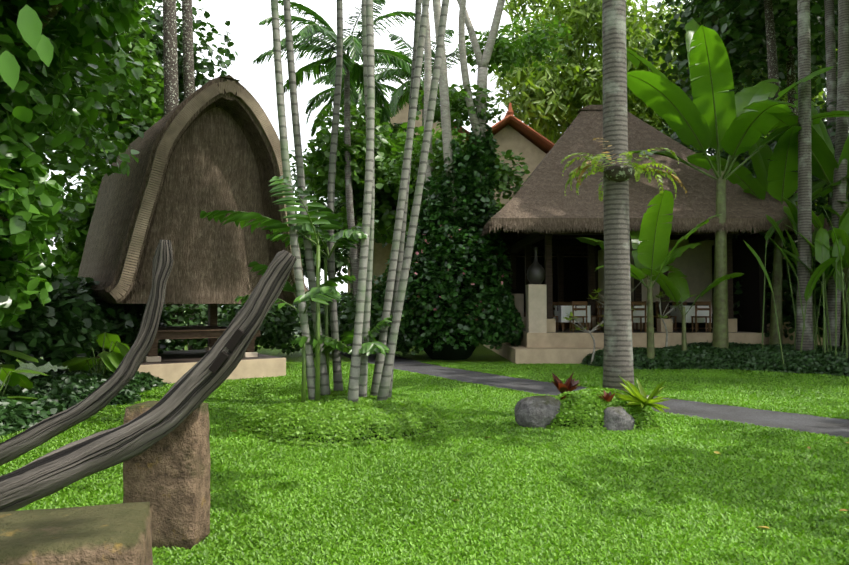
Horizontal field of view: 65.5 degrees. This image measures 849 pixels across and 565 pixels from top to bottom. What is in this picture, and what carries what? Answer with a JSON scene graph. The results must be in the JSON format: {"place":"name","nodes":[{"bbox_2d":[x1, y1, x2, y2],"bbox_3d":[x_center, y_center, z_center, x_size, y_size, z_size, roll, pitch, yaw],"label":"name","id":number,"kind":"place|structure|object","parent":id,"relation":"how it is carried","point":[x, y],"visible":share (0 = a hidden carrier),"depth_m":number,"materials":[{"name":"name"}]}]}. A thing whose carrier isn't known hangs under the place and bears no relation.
{"place":"outdoors","nodes":[
{"label":"outdoors","id":0,"kind":"place"},
{"bbox_2d":[0,0,149,327],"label":"tree leaves","id":1,"kind":"object","parent":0,"point":[42,88],"visible":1,"depth_m":8.15,"materials":[{"name":"green plant"}]},
{"bbox_2d":[20,0,826,305],"label":"sky","id":2,"kind":"structure","parent":0,"point":[250,40],"materials":[{"name":"white"}]},
{"bbox_2d":[0,311,848,564],"bbox_3d":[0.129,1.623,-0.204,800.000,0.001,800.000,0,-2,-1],"label":"ground","id":3,"kind":"structure","parent":0,"point":[481,353],"depth_m":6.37,"materials":[{"name":"green plant"}]},
{"bbox_2d":[25,408,56,422],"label":"plants","id":4,"kind":"object","parent":3,"relation":"on","point":[39,416],"depth_m":9.03,"materials":[{"name":"plant"}]},
{"bbox_2d":[0,332,132,398],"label":"alocasia","id":5,"kind":"object","parent":3,"relation":"on","point":[111,360],"visible":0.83,"depth_m":11.78,"materials":[{"name":"green plant"}]},
{"bbox_2d":[0,502,152,564],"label":"stone block","id":6,"kind":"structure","parent":3,"relation":"on","point":[115,534],"depth_m":2.85,"materials":[{"name":"brown stone"}]},
{"bbox_2d":[0,274,170,435],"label":"shrubs","id":7,"kind":"object","parent":3,"relation":"on","point":[73,317],"visible":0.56,"depth_m":11.41,"materials":[{"name":"green plant"}]},
{"bbox_2d":[0,240,172,465],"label":"driftwood","id":8,"kind":"object","parent":3,"relation":"on","point":[103,395],"visible":1,"depth_m":5.55,"materials":[{"name":"wood"}]},
{"bbox_2d":[0,0,200,350],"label":"tree trunks","id":9,"kind":"object","parent":3,"relation":"on","point":[170,67],"visible":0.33,"depth_m":20.87,"materials":[{"name":"brown plant"}]},
{"bbox_2d":[109,394,128,405],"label":"plants","id":10,"kind":"object","parent":3,"relation":"on","point":[111,402],"depth_m":10.77,"materials":[{"name":"green plant"}]},
{"bbox_2d":[0,250,296,511],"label":"driftwood","id":11,"kind":"object","parent":3,"relation":"on","point":[192,389],"visible":0.96,"depth_m":4.23,"materials":[{"name":"wood"}]},
{"bbox_2d":[208,329,244,373],"bbox_3d":[-1.284,0.446,4.301,0.217,0.285,0.090,0,-2,-1],"label":"drift notch","id":12,"kind":"object","parent":11,"relation":"attached to","point":[223,356],"visible":0.93,"depth_m":4.29,"materials":[{"name":"black wood"}]},
{"bbox_2d":[123,401,210,549],"bbox_3d":[-1.779,1.321,4.564,0.533,0.976,0.312,0,-2,5],"label":"standing stone","id":13,"kind":"object","parent":3,"relation":"on","point":[167,477],"visible":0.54,"depth_m":4.42,"materials":[{"name":"brown stone"}]},
{"bbox_2d":[93,304,285,383],"bbox_3d":[-5.696,1.069,15.745,3.350,2.220,3.950,1,-2,-37],"label":"lumbung frame","id":14,"kind":"object","parent":3,"relation":"on","point":[171,366],"visible":0.38,"depth_m":14.67,"materials":[{"name":"beige stone"}]},
{"bbox_2d":[78,74,308,303],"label":"thatched roof","id":15,"kind":"structure","parent":14,"relation":"on","point":[220,156],"depth_m":14.18,"materials":[{"name":"brown wicker"}]},
{"bbox_2d":[91,279,307,295],"bbox_3d":[-5.704,0.163,15.776,4.510,0.576,4.349,1,-2,-37],"label":"lumbung fringe","id":16,"kind":"object","parent":15,"relation":"attached to","point":[134,287],"visible":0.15,"depth_m":13.56,"materials":[{"name":"brown fabric"}]},
{"bbox_2d":[107,79,306,300],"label":"roof edge trim","id":17,"kind":"structure","parent":15,"relation":"attached to","point":[188,111],"depth_m":13.05,"materials":[{"name":"brown wicker"}]},
{"bbox_2d":[51,0,504,335],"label":"leaves","id":18,"kind":"object","parent":3,"relation":"on","point":[386,202],"visible":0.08,"depth_m":27.21,"materials":[{"name":"green plant"}]},
{"bbox_2d":[134,3,470,329],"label":"palm stems","id":19,"kind":"object","parent":3,"relation":"on","point":[347,53],"visible":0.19,"depth_m":27.61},
{"bbox_2d":[60,0,484,350],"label":"palm leaflets","id":20,"kind":"object","parent":19,"relation":"on","point":[401,97],"visible":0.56,"depth_m":28.29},
{"bbox_2d":[234,184,389,402],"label":"palm stems","id":21,"kind":"object","parent":3,"relation":"on","point":[317,363],"visible":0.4,"depth_m":8.70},
{"bbox_2d":[200,175,403,355],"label":"palm fronds","id":22,"kind":"object","parent":21,"relation":"on","point":[326,220],"visible":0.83,"depth_m":8.72,"materials":[{"name":"green plant"}]},
{"bbox_2d":[234,390,445,447],"bbox_3d":[-1.060,1.720,8.802,2.553,0.484,2.496,-2,-3,42],"label":"mound","id":23,"kind":"object","parent":3,"relation":"on","point":[338,408],"depth_m":8.09,"materials":[{"name":"green plant"}]},
{"bbox_2d":[271,0,448,401],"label":"bamboo stems","id":24,"kind":"object","parent":3,"relation":"on","point":[395,292],"visible":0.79,"depth_m":9.07,"materials":[{"name":"grey plant"}]},
{"bbox_2d":[25,0,837,356],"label":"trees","id":25,"kind":"object","parent":3,"relation":"on","point":[732,22],"depth_m":27.80,"materials":[{"name":"green plant"}]},
{"bbox_2d":[370,112,525,359],"bbox_3d":[0.595,-1.375,20.064,4.749,7.855,3.729,0,-2,-1],"label":"bush","id":26,"kind":"object","parent":3,"relation":"on","point":[470,221],"depth_m":19.36,"materials":[{"name":"green plant"}]},
{"bbox_2d":[348,102,554,292],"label":"back building","id":27,"kind":"structure","parent":3,"relation":"on","point":[513,133],"depth_m":32.16,"materials":[{"name":"paint"}]},
{"bbox_2d":[377,0,577,282],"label":"pale tree","id":28,"kind":"object","parent":3,"relation":"on","point":[504,47],"depth_m":21.02,"materials":[{"name":"green plant"}]},
{"bbox_2d":[514,395,560,428],"bbox_3d":[1.573,1.799,8.955,0.732,0.518,0.550,1,-2,-19],"label":"rock","id":29,"kind":"object","parent":3,"relation":"on","point":[536,411],"visible":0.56,"depth_m":8.73,"materials":[{"name":"stone"}]},
{"bbox_2d":[231,431,848,528],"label":"fallen leaves","id":30,"kind":"object","parent":3,"relation":"on","point":[717,452],"visible":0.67,"depth_m":5.16,"materials":[{"name":"brown plant"}]},
{"bbox_2d":[344,0,848,350],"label":"tree trunks","id":31,"kind":"object","parent":3,"relation":"on","point":[837,88],"visible":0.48,"depth_m":17.62,"materials":[{"name":"grey plant"}]},
{"bbox_2d":[545,387,661,430],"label":"ground cover plants","id":32,"kind":"object","parent":3,"relation":"on","point":[590,400],"depth_m":8.76,"materials":[{"name":"green plant"}]},
{"bbox_2d":[549,372,614,401],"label":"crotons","id":33,"kind":"object","parent":32,"relation":"on","point":[570,384],"visible":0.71,"depth_m":9.31,"materials":[{"name":"red plant"}]},
{"bbox_2d":[612,375,668,412],"bbox_3d":[2.894,1.468,8.904,0.800,0.418,0.926,-1,-2,21],"label":"bromeliad","id":34,"kind":"object","parent":32,"relation":"on","point":[637,397],"visible":0.96,"depth_m":8.79,"materials":[{"name":"green plant"}]},
{"bbox_2d":[602,0,634,395],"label":"palm trunk","id":35,"kind":"object","parent":3,"relation":"on","point":[618,353],"visible":0.9,"depth_m":9.40,"materials":[{"name":"grey plant"}]},
{"bbox_2d":[604,162,634,181],"bbox_3d":[2.773,-1.565,9.411,0.415,0.283,0.425,0,-2,-1],"label":"moss clump","id":36,"kind":"object","parent":35,"relation":"attached to","point":[617,172],"visible":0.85,"depth_m":9.27,"materials":[{"name":"green plant"}]},
{"bbox_2d":[561,148,678,201],"bbox_3d":[2.839,-1.504,9.391,1.799,0.692,1.321,0,-2,-1],"label":"green fern","id":37,"kind":"object","parent":36,"relation":"attached to","point":[638,168],"visible":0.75,"depth_m":9.31,"materials":[{"name":"green plant"}]},
{"bbox_2d":[576,137,686,196],"bbox_3d":[2.737,-1.569,9.240,1.300,0.729,1.473,-2,-3,45],"label":"dry fern","id":38,"kind":"object","parent":35,"relation":"attached to","point":[580,176],"visible":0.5,"depth_m":9.19,"materials":[{"name":"green plant"}]},
{"bbox_2d":[603,406,634,431],"bbox_3d":[2.533,1.848,8.683,0.460,0.441,0.359,0,-2,-1],"label":"rock","id":39,"kind":"object","parent":3,"relation":"on","point":[620,418],"visible":0.62,"depth_m":8.55,"materials":[{"name":"stone"}]},
{"bbox_2d":[483,228,766,363],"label":"pavilion","id":40,"kind":"structure","parent":3,"relation":"on","point":[566,279],"depth_m":19.95,"materials":[{"name":"paint"}]},
{"bbox_2d":[527,247,544,283],"bbox_3d":[3.274,-0.484,19.428,0.540,1.100,0.540,0,-2,-1],"label":"vase","id":41,"kind":"object","parent":40,"relation":"on","point":[535,272],"visible":0.96,"depth_m":19.25,"materials":[{"name":"black ceramic"}]},
{"bbox_2d":[524,301,712,331],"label":"chairs","id":42,"kind":"object","parent":40,"relation":"on","point":[571,325],"visible":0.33,"depth_m":19.89,"materials":[{"name":"brown wood"}]},
{"bbox_2d":[554,306,711,330],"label":"dining tables","id":43,"kind":"object","parent":40,"relation":"on","point":[560,312],"visible":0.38,"depth_m":20.24,"materials":[{"name":"white fabric"}]},
{"bbox_2d":[484,105,826,256],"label":"pavilion roof","id":44,"kind":"structure","parent":40,"relation":"on","point":[539,196],"depth_m":19.45,"materials":[{"name":"brown wicker"}]},
{"bbox_2d":[479,220,829,256],"bbox_3d":[6.303,-1.351,23.161,9.476,0.412,10.842,0,-2,-1],"label":"pavilion fringe","id":45,"kind":"object","parent":44,"relation":"attached to","point":[553,226],"visible":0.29,"depth_m":17.84,"materials":[{"name":"brown fabric"}]},
{"bbox_2d":[633,362,661,368],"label":"plants","id":46,"kind":"object","parent":3,"relation":"on","point":[648,364],"depth_m":16.97,"materials":[{"name":"green plant"}]},
{"bbox_2d":[576,190,743,358],"bbox_3d":[6.231,0.048,17.227,4.088,4.463,2.862,0,-2,-1],"label":"banana","id":47,"kind":"object","parent":3,"relation":"on","point":[653,256],"visible":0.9,"depth_m":17.10,"materials":[{"name":"green plant"}]},
{"bbox_2d":[580,340,848,376],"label":"border leaves","id":48,"kind":"object","parent":3,"relation":"on","point":[740,356],"visible":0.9,"depth_m":16.88,"materials":[{"name":"green plant"}]},
{"bbox_2d":[602,19,848,347],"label":"banana","id":49,"kind":"object","parent":3,"relation":"on","point":[716,114],"visible":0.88,"depth_m":17.78,"materials":[{"name":"green plant"}]},
{"bbox_2d":[660,78,848,345],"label":"banana plants","id":50,"kind":"object","parent":3,"relation":"on","point":[788,313],"visible":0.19,"depth_m":20.23,"materials":[{"name":"green plant"}]},
{"bbox_2d":[764,247,822,344],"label":"garden wall","id":51,"kind":"structure","parent":3,"relation":"on","point":[787,340],"depth_m":22.33,"materials":[{"name":"paint"}]},
{"bbox_2d":[743,197,848,366],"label":"heliconia","id":52,"kind":"object","parent":3,"relation":"on","point":[834,260],"visible":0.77,"depth_m":16.86,"materials":[{"name":"green plant"}]},
{"bbox_2d":[340,344,848,436],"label":"path","id":53,"kind":"structure","parent":0,"point":[836,427],"depth_m":10.52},
{"bbox_2d":[563,276,695,363],"bbox_3d":[5.543,1.013,17.839,3.775,2.490,1.044,0,-2,-1],"label":"frangipani tree","id":54,"kind":"object","parent":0,"point":[592,330],"depth_m":17.82,"materials":[{"name":"plant"}]},
{"bbox_2d":[490,0,837,246],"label":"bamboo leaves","id":55,"kind":"object","parent":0,"point":[549,102],"visible":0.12,"depth_m":36.89,"materials":[{"name":"green plant"}]}
]}

